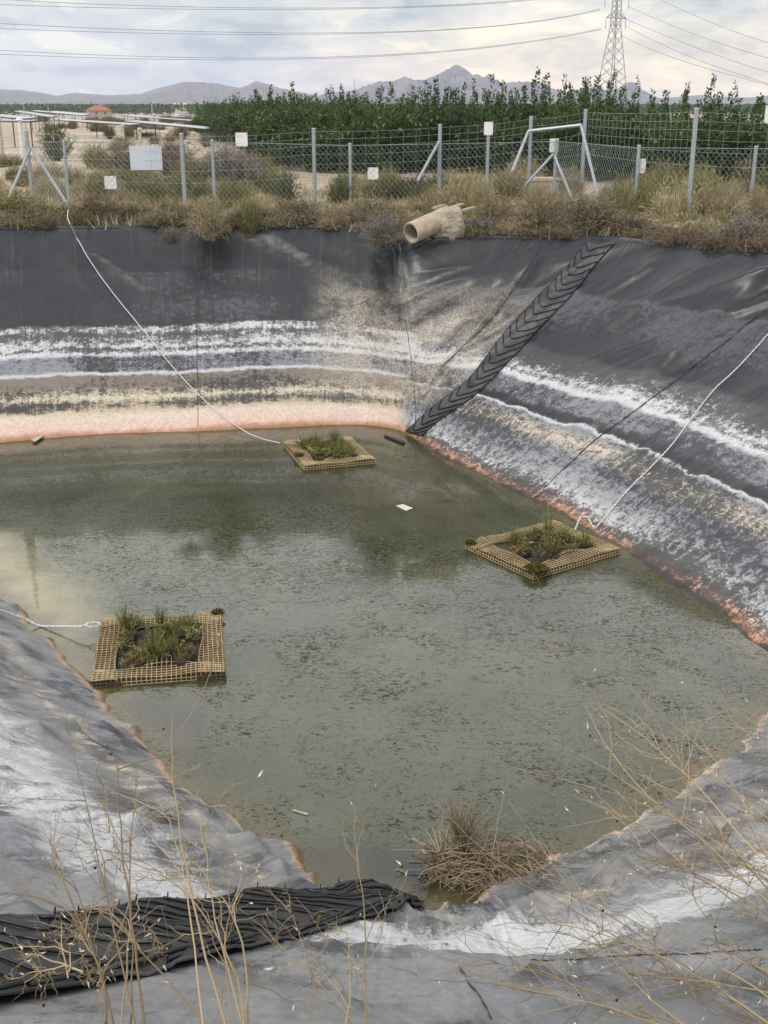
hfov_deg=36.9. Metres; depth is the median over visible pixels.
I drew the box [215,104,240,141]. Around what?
citrus tree
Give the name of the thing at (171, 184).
scrub clump
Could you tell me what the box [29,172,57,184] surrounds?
scrub clump
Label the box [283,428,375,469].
floating raft
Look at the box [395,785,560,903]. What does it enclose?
dry clump
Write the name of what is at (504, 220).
rim scrub
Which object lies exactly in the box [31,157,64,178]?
scrub clump
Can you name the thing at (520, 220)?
rim scrub
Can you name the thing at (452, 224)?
mortar block
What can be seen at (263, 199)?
scrub clump
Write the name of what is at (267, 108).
citrus tree
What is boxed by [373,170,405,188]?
scrub clump
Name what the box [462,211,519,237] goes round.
rim scrub
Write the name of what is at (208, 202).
scrub bush
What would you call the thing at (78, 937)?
dry weed
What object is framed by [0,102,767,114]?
orchard
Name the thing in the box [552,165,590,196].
scrub clump
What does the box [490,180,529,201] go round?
scrub clump
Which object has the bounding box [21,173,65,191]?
scrub clump
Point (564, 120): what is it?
citrus tree
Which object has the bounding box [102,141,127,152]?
scrub clump
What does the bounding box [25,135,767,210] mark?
chain link fence
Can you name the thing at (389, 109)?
citrus tree
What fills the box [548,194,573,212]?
scrub clump
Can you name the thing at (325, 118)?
citrus tree
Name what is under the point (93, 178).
scrub clump
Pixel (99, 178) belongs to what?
scrub clump
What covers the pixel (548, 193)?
scrub clump
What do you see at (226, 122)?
citrus tree
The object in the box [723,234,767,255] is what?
rim scrub
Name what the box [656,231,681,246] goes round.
rim tuft
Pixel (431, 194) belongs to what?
scrub clump
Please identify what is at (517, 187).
scrub clump
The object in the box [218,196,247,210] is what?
scrub clump
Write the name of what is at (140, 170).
scrub clump
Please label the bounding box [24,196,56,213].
scrub clump
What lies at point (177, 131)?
scrub clump
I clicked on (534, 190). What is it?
scrub clump
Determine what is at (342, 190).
scrub bush
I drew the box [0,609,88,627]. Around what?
rope
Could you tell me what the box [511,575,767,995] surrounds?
dry weed
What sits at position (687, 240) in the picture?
rim scrub
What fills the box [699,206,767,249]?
scrub bush
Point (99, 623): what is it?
rope
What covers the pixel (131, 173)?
scrub clump
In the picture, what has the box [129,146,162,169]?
notice board
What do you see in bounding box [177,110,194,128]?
scrub clump
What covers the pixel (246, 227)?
hanging scrub
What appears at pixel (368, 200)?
scrub clump
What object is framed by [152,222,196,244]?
hanging scrub
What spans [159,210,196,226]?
rim tuft
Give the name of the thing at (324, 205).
scrub clump
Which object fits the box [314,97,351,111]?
citrus tree
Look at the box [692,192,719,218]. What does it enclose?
scrub clump
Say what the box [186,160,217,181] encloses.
scrub clump
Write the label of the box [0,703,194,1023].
dry weed
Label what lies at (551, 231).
rim scrub
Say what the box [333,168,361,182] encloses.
scrub clump
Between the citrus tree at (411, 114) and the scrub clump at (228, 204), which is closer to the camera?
the scrub clump at (228, 204)
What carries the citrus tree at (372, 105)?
on the ground at (81, 133)
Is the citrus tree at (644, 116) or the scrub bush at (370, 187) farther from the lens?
the citrus tree at (644, 116)
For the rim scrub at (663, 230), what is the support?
on the ground at (81, 133)
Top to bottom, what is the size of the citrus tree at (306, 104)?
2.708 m
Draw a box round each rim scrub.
[0,200,58,225]
[0,206,14,228]
[31,209,65,223]
[41,201,78,213]
[52,208,121,220]
[100,198,168,222]
[131,210,189,229]
[158,198,203,217]
[224,203,289,230]
[266,209,322,226]
[272,209,300,222]
[286,208,345,228]
[319,202,358,217]
[393,216,414,229]
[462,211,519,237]
[464,218,493,233]
[491,213,522,228]
[495,214,567,237]
[536,222,584,238]
[562,211,605,234]
[586,211,660,235]
[604,216,680,237]
[635,222,706,250]
[665,223,710,244]
[690,231,734,253]
[722,236,757,249]
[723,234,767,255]
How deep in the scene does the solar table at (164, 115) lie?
180.73 m
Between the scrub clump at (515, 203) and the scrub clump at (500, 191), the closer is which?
the scrub clump at (515, 203)
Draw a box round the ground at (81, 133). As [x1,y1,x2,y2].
[0,109,766,251]
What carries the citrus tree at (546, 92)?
on the ground at (81, 133)
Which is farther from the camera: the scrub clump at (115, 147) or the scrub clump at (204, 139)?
the scrub clump at (204, 139)
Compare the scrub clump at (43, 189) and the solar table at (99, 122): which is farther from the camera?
the solar table at (99, 122)
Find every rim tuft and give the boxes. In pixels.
[0,215,27,226]
[33,214,61,228]
[62,208,95,224]
[99,209,135,224]
[132,210,164,227]
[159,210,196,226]
[220,210,239,229]
[256,214,293,229]
[279,209,323,225]
[312,211,349,232]
[335,216,354,225]
[367,211,403,232]
[461,224,482,237]
[489,222,522,237]
[500,221,555,238]
[547,225,580,239]
[619,227,655,238]
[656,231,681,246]
[737,238,767,253]
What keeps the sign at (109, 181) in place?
attached to the chain link fence at (554, 155)
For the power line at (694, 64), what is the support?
hanging from the pylon
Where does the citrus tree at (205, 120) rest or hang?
on the ground at (81, 133)
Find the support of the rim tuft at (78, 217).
on the pond liner
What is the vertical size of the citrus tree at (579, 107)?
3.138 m
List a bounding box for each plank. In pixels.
[432,204,446,208]
[462,206,475,211]
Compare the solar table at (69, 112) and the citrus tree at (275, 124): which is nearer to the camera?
the citrus tree at (275, 124)
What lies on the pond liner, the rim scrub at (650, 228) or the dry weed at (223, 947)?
the dry weed at (223, 947)
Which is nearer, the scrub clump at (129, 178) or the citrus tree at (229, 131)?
the scrub clump at (129, 178)
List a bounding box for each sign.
[104,176,116,188]
[235,133,247,145]
[368,167,377,178]
[484,122,492,134]
[549,139,558,151]
[639,159,645,172]
[764,105,767,122]
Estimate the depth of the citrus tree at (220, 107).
73.90 m
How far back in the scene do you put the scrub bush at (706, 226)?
17.92 m
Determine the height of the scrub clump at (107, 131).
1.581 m
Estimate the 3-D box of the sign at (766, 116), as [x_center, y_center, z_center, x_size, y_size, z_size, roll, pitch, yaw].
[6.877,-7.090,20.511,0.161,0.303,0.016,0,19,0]
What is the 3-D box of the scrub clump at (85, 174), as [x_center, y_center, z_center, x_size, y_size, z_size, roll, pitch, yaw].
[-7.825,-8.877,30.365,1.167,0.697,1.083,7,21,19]
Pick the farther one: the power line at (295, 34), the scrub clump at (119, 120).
the power line at (295, 34)
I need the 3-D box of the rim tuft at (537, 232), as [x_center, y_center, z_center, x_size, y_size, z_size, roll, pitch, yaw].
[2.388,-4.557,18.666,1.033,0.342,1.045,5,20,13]
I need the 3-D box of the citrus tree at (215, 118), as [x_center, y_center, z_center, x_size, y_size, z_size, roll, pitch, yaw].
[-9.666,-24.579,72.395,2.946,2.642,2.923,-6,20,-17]
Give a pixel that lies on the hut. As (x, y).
(178, 113)
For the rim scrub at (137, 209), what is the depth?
20.61 m
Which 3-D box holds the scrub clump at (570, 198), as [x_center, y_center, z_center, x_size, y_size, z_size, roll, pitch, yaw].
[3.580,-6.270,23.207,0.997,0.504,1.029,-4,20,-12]
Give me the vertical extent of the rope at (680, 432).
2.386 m
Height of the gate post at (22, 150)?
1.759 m
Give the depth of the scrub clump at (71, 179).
29.48 m
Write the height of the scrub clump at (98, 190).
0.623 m
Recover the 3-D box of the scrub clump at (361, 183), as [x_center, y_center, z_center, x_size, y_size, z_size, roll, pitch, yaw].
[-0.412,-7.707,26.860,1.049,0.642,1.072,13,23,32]
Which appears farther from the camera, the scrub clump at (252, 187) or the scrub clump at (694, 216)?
the scrub clump at (252, 187)
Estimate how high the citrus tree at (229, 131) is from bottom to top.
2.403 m
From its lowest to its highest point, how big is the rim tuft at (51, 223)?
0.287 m
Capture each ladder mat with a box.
[0,878,424,999]
[405,242,614,434]
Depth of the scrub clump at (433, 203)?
21.69 m
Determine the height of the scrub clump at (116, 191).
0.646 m
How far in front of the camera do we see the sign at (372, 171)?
24.65 m
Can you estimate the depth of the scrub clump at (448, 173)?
28.68 m
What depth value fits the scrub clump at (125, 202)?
22.61 m
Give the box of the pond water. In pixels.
[0,425,767,910]
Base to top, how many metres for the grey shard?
0.006 m
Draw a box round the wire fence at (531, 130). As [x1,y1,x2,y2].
[0,108,767,215]
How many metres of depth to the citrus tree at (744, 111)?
34.01 m
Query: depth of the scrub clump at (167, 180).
29.66 m
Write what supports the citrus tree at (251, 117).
on the ground at (81, 133)
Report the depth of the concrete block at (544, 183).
26.45 m
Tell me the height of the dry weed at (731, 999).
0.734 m
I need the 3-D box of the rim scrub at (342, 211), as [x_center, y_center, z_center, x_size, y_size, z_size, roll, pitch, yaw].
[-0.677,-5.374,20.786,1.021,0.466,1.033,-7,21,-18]
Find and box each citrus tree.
[192,101,206,131]
[194,101,227,125]
[196,102,226,130]
[198,105,233,133]
[199,103,213,137]
[201,98,239,132]
[202,97,235,137]
[207,99,232,127]
[208,100,240,137]
[209,101,234,139]
[211,102,246,142]
[215,99,244,141]
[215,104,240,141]
[217,94,261,140]
[219,93,272,141]
[219,99,263,141]
[223,97,264,144]
[227,94,284,141]
[231,87,290,137]
[237,94,278,148]
[239,89,313,155]
[239,97,291,151]
[247,81,315,158]
[248,89,327,162]
[263,99,346,168]
[280,92,309,110]
[292,96,317,111]
[293,109,372,171]
[296,91,342,118]
[299,93,332,112]
[307,83,381,145]
[308,93,343,116]
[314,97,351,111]
[318,91,367,114]
[319,92,375,122]
[333,86,408,172]
[337,89,394,132]
[346,101,404,166]
[351,91,388,113]
[362,82,451,173]
[367,98,396,112]
[381,99,449,168]
[388,83,446,116]
[389,94,434,113]
[391,98,419,121]
[402,85,466,119]
[403,75,486,172]
[413,86,472,117]
[414,87,473,170]
[445,101,527,172]
[455,78,521,163]
[479,100,579,172]
[485,66,569,161]
[486,89,527,114]
[513,72,577,127]
[527,75,624,176]
[535,84,594,170]
[540,77,591,115]
[548,76,619,117]
[571,69,652,173]
[574,85,676,180]
[599,101,672,174]
[616,98,704,175]
[630,100,729,177]
[633,90,692,123]
[641,102,685,126]
[659,90,708,126]
[666,73,759,175]
[677,93,767,187]
[701,101,763,128]
[719,106,763,131]
[723,96,766,182]
[745,124,767,188]
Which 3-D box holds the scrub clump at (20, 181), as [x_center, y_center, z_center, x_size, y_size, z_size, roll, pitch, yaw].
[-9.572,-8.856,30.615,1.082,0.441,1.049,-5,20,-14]
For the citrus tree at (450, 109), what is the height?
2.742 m
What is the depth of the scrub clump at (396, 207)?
21.80 m
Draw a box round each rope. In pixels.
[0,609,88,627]
[67,209,279,443]
[85,621,100,627]
[574,516,595,530]
[595,334,767,527]
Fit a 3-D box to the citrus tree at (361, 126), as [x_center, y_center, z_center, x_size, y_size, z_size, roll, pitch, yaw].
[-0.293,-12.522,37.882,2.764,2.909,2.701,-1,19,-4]
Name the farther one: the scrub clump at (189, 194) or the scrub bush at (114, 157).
the scrub bush at (114, 157)
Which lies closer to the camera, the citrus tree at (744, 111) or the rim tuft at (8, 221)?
the rim tuft at (8, 221)
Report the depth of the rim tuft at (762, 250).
16.38 m
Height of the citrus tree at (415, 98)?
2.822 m
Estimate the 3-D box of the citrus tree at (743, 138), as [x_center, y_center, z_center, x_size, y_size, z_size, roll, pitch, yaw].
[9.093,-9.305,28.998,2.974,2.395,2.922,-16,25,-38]
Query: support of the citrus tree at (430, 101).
on the ground at (81, 133)
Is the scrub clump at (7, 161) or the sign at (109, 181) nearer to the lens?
the sign at (109, 181)
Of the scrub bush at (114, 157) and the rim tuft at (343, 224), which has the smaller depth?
the rim tuft at (343, 224)
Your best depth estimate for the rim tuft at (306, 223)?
20.38 m
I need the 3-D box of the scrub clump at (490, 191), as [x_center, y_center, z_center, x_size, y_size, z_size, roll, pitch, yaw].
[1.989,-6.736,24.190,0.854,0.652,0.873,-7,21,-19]
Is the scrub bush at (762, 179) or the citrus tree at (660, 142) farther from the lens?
the citrus tree at (660, 142)
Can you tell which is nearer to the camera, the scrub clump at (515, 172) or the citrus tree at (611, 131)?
the scrub clump at (515, 172)
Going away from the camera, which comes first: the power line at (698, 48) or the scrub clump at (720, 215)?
the scrub clump at (720, 215)
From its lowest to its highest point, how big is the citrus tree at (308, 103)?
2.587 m
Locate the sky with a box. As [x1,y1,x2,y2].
[0,0,767,97]
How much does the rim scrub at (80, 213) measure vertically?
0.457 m
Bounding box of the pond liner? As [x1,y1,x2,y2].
[0,224,767,1023]
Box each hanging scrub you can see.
[1,213,58,231]
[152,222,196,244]
[180,195,234,243]
[235,206,264,236]
[353,213,411,252]
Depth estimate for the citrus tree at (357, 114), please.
41.13 m
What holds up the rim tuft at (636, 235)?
on the ground at (81, 133)
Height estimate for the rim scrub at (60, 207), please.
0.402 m
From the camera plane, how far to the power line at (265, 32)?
272.74 m
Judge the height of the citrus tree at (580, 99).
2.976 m
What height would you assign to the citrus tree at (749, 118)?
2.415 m
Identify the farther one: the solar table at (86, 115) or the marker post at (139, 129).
the solar table at (86, 115)
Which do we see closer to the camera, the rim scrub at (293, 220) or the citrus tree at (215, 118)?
the rim scrub at (293, 220)
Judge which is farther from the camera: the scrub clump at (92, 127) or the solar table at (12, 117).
the scrub clump at (92, 127)
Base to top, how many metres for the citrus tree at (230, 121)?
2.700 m
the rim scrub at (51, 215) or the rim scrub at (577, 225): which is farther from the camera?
the rim scrub at (51, 215)
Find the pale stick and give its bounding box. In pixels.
[292,809,308,814]
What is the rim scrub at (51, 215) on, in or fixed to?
on the ground at (81, 133)
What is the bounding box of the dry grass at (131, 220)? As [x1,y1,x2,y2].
[0,183,767,253]
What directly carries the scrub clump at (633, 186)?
on the ground at (81, 133)
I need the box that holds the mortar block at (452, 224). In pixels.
[432,206,465,240]
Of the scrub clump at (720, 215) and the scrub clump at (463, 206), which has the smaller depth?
the scrub clump at (720, 215)
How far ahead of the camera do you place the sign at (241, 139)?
23.60 m
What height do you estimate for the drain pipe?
0.522 m
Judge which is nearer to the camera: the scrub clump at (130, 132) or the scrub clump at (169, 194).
the scrub clump at (169, 194)
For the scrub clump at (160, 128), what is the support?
on the ground at (81, 133)
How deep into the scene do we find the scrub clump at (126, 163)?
32.97 m
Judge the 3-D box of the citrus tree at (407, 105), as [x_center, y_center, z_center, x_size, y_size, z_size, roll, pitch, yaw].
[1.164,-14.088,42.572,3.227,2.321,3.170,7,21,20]
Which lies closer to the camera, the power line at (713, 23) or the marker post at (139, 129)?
the marker post at (139, 129)
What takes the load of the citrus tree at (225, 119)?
on the ground at (81, 133)
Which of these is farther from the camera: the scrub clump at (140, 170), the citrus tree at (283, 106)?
the citrus tree at (283, 106)
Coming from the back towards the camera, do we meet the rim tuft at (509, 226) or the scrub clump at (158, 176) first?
the scrub clump at (158, 176)
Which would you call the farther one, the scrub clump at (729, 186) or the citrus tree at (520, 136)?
the citrus tree at (520, 136)
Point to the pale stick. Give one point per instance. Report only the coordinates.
(301, 812)
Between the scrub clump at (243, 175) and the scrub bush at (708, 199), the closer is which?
the scrub bush at (708, 199)
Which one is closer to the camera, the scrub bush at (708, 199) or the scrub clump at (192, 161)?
the scrub bush at (708, 199)
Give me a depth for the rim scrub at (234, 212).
20.23 m
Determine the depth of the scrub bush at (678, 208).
20.69 m
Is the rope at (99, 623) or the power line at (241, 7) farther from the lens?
the power line at (241, 7)
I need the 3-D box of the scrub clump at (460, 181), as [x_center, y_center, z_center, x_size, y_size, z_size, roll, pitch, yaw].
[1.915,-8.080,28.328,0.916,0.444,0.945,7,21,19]
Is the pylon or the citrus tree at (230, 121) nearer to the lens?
the citrus tree at (230, 121)
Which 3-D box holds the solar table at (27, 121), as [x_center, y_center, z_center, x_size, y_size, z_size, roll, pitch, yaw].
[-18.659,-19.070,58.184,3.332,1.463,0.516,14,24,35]
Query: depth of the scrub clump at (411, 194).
25.48 m
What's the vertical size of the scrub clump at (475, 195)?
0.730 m
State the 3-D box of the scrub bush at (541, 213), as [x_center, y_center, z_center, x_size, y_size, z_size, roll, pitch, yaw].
[2.588,-4.889,19.086,1.455,0.875,1.560,-18,26,-41]
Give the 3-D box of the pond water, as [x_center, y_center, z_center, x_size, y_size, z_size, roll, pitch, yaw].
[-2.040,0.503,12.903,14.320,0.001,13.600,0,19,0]
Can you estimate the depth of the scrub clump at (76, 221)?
20.26 m
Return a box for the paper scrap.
[396,504,412,510]
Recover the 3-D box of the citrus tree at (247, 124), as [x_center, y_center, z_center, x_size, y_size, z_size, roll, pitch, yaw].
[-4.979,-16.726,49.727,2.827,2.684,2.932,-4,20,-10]
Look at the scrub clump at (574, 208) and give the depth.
20.81 m
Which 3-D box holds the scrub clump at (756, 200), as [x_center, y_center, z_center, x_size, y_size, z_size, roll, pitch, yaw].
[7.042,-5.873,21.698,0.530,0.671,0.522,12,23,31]
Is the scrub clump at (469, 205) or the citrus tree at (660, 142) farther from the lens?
the citrus tree at (660, 142)
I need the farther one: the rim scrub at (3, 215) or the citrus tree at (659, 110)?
the citrus tree at (659, 110)
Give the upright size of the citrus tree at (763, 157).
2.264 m
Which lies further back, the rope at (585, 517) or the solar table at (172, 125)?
the solar table at (172, 125)
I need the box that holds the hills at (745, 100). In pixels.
[661,95,767,104]
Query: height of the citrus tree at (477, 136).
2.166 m
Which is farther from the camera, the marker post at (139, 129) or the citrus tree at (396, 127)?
the marker post at (139, 129)
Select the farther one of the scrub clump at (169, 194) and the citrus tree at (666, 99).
the citrus tree at (666, 99)
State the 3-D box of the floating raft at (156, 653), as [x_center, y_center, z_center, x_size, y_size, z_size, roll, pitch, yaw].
[-2.061,1.142,10.646,1.207,0.399,1.378,-3,20,-9]
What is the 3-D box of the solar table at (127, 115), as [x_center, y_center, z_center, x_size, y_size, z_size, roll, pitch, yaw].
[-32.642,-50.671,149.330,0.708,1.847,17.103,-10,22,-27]
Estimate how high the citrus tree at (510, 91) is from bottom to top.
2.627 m
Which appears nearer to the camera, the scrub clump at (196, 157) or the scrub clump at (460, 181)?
the scrub clump at (460, 181)
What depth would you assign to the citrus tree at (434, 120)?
35.11 m
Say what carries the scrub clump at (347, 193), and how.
on the ground at (81, 133)
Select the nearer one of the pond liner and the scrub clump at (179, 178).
the pond liner
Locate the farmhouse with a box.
[172,103,186,114]
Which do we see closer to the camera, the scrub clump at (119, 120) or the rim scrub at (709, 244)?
the rim scrub at (709, 244)
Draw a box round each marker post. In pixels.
[121,124,124,139]
[137,127,141,142]
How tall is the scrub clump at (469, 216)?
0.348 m
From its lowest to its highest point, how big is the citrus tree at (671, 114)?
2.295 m
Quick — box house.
[86,106,111,119]
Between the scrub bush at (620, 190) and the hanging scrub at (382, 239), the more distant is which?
the scrub bush at (620, 190)
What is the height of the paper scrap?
0.006 m
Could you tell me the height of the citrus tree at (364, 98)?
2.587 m
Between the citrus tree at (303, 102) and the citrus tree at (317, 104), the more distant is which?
the citrus tree at (303, 102)
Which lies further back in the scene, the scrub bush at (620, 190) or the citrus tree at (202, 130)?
the citrus tree at (202, 130)
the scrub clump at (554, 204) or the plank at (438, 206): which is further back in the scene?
the scrub clump at (554, 204)
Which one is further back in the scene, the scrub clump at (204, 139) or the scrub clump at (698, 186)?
the scrub clump at (204, 139)
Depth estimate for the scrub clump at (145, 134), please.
85.58 m
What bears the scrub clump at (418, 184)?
on the ground at (81, 133)
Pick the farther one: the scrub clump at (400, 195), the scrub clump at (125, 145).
the scrub clump at (125, 145)
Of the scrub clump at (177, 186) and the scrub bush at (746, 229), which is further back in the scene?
the scrub clump at (177, 186)
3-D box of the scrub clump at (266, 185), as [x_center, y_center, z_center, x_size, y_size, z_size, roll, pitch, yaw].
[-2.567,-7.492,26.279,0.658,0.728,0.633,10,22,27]
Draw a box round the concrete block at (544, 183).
[530,177,575,193]
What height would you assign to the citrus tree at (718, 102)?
3.006 m
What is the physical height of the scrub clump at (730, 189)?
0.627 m
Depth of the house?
232.11 m
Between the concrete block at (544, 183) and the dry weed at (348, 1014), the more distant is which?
the concrete block at (544, 183)
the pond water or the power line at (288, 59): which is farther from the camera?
the power line at (288, 59)
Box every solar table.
[0,115,36,146]
[0,120,38,132]
[14,111,57,130]
[32,110,89,129]
[53,111,89,124]
[54,119,140,139]
[111,114,154,126]
[125,120,209,139]
[126,115,190,129]
[147,114,191,122]
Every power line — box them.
[0,0,529,9]
[0,9,597,32]
[0,10,597,34]
[0,28,600,57]
[3,29,600,59]
[17,0,517,7]
[620,35,766,84]
[626,19,766,71]
[626,26,765,82]
[628,6,766,57]
[661,0,767,42]
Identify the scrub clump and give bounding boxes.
[0,152,24,166]
[0,175,9,189]
[0,184,24,196]
[3,161,36,180]
[3,166,20,179]
[8,172,40,186]
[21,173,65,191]
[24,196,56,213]
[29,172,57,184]
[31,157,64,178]
[34,112,50,121]
[36,179,69,195]
[48,204,87,224]
[58,207,99,224]
[61,163,86,188]
[63,122,80,128]
[63,200,115,223]
[69,177,89,193]
[74,163,101,181]
[82,171,108,192]
[85,119,108,131]
[85,176,112,200]
[88,168,121,190]
[89,165,126,179]
[97,116,113,121]
[100,122,115,138]
[100,149,150,173]
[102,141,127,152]
[104,197,140,207]
[105,175,129,199]
[106,165,126,178]
[108,133,139,147]
[110,138,129,149]
[112,189,146,201]
[113,117,125,121]
[115,170,138,184]
[115,200,164,216]
[117,179,144,194]
[118,120,158,129]
[120,122,137,137]
[123,166,155,175]
[123,170,144,180]
[124,194,159,205]
[125,170,162,181]
[135,130,160,136]
[136,171,170,191]
[137,175,170,201]
[138,178,168,195]
[146,135,160,143]
[152,126,168,129]
[153,198,184,212]
[157,187,192,201]
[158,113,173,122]
[158,179,175,192]
[159,170,193,183]
[164,133,176,141]
[167,122,196,138]
[169,172,193,185]
[170,178,187,198]
[171,157,202,174]
[171,178,208,190]
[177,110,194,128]
[185,156,201,169]
[186,152,203,164]
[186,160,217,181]
[186,163,218,179]
[186,180,212,200]
[186,183,212,202]
[187,161,211,181]
[188,176,219,192]
[193,130,216,146]
[195,158,221,180]
[199,145,238,163]
[199,148,223,165]
[209,176,234,185]
[216,177,248,201]
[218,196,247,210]
[220,165,262,191]
[231,185,254,199]
[234,196,273,209]
[236,179,258,193]
[236,204,279,218]
[241,157,265,174]
[245,151,278,165]
[247,191,275,208]
[248,157,270,170]
[248,167,269,190]
[254,155,284,166]
[255,157,283,173]
[256,165,283,186]
[258,171,283,196]
[311,201,332,210]
[327,179,364,203]
[329,173,358,187]
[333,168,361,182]
[345,196,385,207]
[347,169,382,194]
[372,171,400,200]
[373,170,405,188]
[378,164,400,181]
[379,179,414,199]
[383,203,402,215]
[397,174,414,186]
[397,198,449,215]
[398,170,434,197]
[398,181,435,199]
[399,207,430,219]
[403,209,425,220]
[407,200,426,207]
[413,179,442,198]
[419,184,446,201]
[420,167,465,188]
[424,168,454,192]
[425,197,451,206]
[445,197,471,215]
[449,175,477,189]
[453,198,480,212]
[457,172,494,187]
[460,206,482,221]
[464,167,499,186]
[466,176,495,206]
[466,177,497,204]
[488,164,521,190]
[489,165,531,199]
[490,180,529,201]
[495,173,535,196]
[498,197,529,209]
[502,152,548,180]
[517,180,543,203]
[524,183,547,199]
[526,173,553,202]
[534,185,570,208]
[538,190,577,203]
[542,196,559,215]
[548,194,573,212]
[551,162,579,194]
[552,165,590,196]
[558,199,592,218]
[591,179,622,204]
[606,176,625,205]
[620,198,652,219]
[623,214,653,222]
[624,175,647,200]
[639,160,686,186]
[640,177,664,198]
[644,158,696,195]
[673,212,714,224]
[681,160,720,182]
[683,163,722,197]
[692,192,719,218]
[708,176,747,198]
[709,209,736,224]
[718,180,743,207]
[728,156,761,192]
[732,205,767,222]
[743,183,767,213]
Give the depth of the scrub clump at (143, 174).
30.17 m
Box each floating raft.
[90,599,225,688]
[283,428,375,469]
[465,509,620,579]
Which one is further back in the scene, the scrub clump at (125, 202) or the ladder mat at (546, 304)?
the scrub clump at (125, 202)
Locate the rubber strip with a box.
[384,434,404,443]
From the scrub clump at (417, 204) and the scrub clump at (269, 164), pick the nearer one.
the scrub clump at (417, 204)
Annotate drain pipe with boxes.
[403,208,442,242]
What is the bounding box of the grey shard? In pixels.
[31,435,42,441]
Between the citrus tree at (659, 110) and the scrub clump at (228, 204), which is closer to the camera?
the scrub clump at (228, 204)
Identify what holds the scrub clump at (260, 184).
on the ground at (81, 133)
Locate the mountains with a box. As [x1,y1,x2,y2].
[306,65,681,104]
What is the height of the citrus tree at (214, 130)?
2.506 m
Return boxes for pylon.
[595,0,628,112]
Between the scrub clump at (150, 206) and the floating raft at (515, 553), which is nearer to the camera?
the floating raft at (515, 553)
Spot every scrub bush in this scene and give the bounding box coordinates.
[0,187,55,218]
[36,111,77,161]
[58,185,131,223]
[78,142,114,169]
[96,143,134,173]
[146,126,206,175]
[184,186,233,235]
[199,129,266,186]
[234,192,264,220]
[264,193,328,219]
[269,164,306,201]
[320,169,360,203]
[326,185,416,227]
[352,206,402,236]
[360,177,384,200]
[380,170,398,199]
[431,166,492,204]
[471,189,519,225]
[504,190,582,229]
[553,186,635,234]
[603,169,661,214]
[639,173,703,223]
[661,214,726,237]
[693,174,751,219]
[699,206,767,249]
[737,164,767,207]
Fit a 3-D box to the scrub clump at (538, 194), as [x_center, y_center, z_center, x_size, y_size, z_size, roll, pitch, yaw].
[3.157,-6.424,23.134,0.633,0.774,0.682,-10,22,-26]
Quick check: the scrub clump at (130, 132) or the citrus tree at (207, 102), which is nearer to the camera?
the scrub clump at (130, 132)
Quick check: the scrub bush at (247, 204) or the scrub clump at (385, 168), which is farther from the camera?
the scrub clump at (385, 168)
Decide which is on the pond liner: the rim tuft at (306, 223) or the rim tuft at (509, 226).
the rim tuft at (509, 226)
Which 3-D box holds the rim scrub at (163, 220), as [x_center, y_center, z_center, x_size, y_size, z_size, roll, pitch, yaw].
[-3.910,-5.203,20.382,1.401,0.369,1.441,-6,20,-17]
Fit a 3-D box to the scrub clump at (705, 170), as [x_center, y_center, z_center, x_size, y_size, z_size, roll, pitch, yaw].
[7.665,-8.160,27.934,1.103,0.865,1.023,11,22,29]
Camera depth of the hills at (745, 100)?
3021.78 m
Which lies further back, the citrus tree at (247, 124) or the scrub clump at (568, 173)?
the citrus tree at (247, 124)
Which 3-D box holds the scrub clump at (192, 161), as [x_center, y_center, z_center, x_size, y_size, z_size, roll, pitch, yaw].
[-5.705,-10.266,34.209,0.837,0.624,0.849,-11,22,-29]
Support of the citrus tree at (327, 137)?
on the ground at (81, 133)
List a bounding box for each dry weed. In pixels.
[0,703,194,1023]
[0,908,167,1009]
[67,608,325,1023]
[244,788,407,1023]
[354,745,767,1023]
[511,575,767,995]
[593,666,767,920]
[611,850,767,1023]
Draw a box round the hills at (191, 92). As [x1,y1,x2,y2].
[0,81,317,104]
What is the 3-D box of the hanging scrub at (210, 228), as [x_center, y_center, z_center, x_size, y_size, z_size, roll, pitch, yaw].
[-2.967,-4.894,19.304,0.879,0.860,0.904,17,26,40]
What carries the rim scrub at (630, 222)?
on the ground at (81, 133)
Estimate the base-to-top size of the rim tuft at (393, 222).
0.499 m
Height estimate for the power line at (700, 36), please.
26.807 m
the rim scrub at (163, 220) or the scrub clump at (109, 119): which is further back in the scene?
the scrub clump at (109, 119)
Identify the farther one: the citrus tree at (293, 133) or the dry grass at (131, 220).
the citrus tree at (293, 133)
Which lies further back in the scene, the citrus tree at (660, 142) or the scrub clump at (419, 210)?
the citrus tree at (660, 142)
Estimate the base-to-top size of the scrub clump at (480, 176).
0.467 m
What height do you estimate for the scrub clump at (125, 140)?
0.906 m
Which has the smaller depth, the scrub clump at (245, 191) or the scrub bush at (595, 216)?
the scrub bush at (595, 216)
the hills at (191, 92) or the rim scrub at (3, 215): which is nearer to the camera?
the rim scrub at (3, 215)
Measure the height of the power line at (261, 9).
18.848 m
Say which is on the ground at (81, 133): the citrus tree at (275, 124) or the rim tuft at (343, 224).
the citrus tree at (275, 124)
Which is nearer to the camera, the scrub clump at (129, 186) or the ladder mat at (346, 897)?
the ladder mat at (346, 897)
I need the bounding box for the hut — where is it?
[175,112,187,115]
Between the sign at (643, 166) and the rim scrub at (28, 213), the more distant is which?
the sign at (643, 166)
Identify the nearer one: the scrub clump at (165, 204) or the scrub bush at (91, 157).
the scrub clump at (165, 204)
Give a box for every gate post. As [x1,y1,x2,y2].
[0,117,4,158]
[16,117,24,159]
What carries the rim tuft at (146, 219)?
on the pond liner
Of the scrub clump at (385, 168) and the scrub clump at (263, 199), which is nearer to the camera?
the scrub clump at (263, 199)

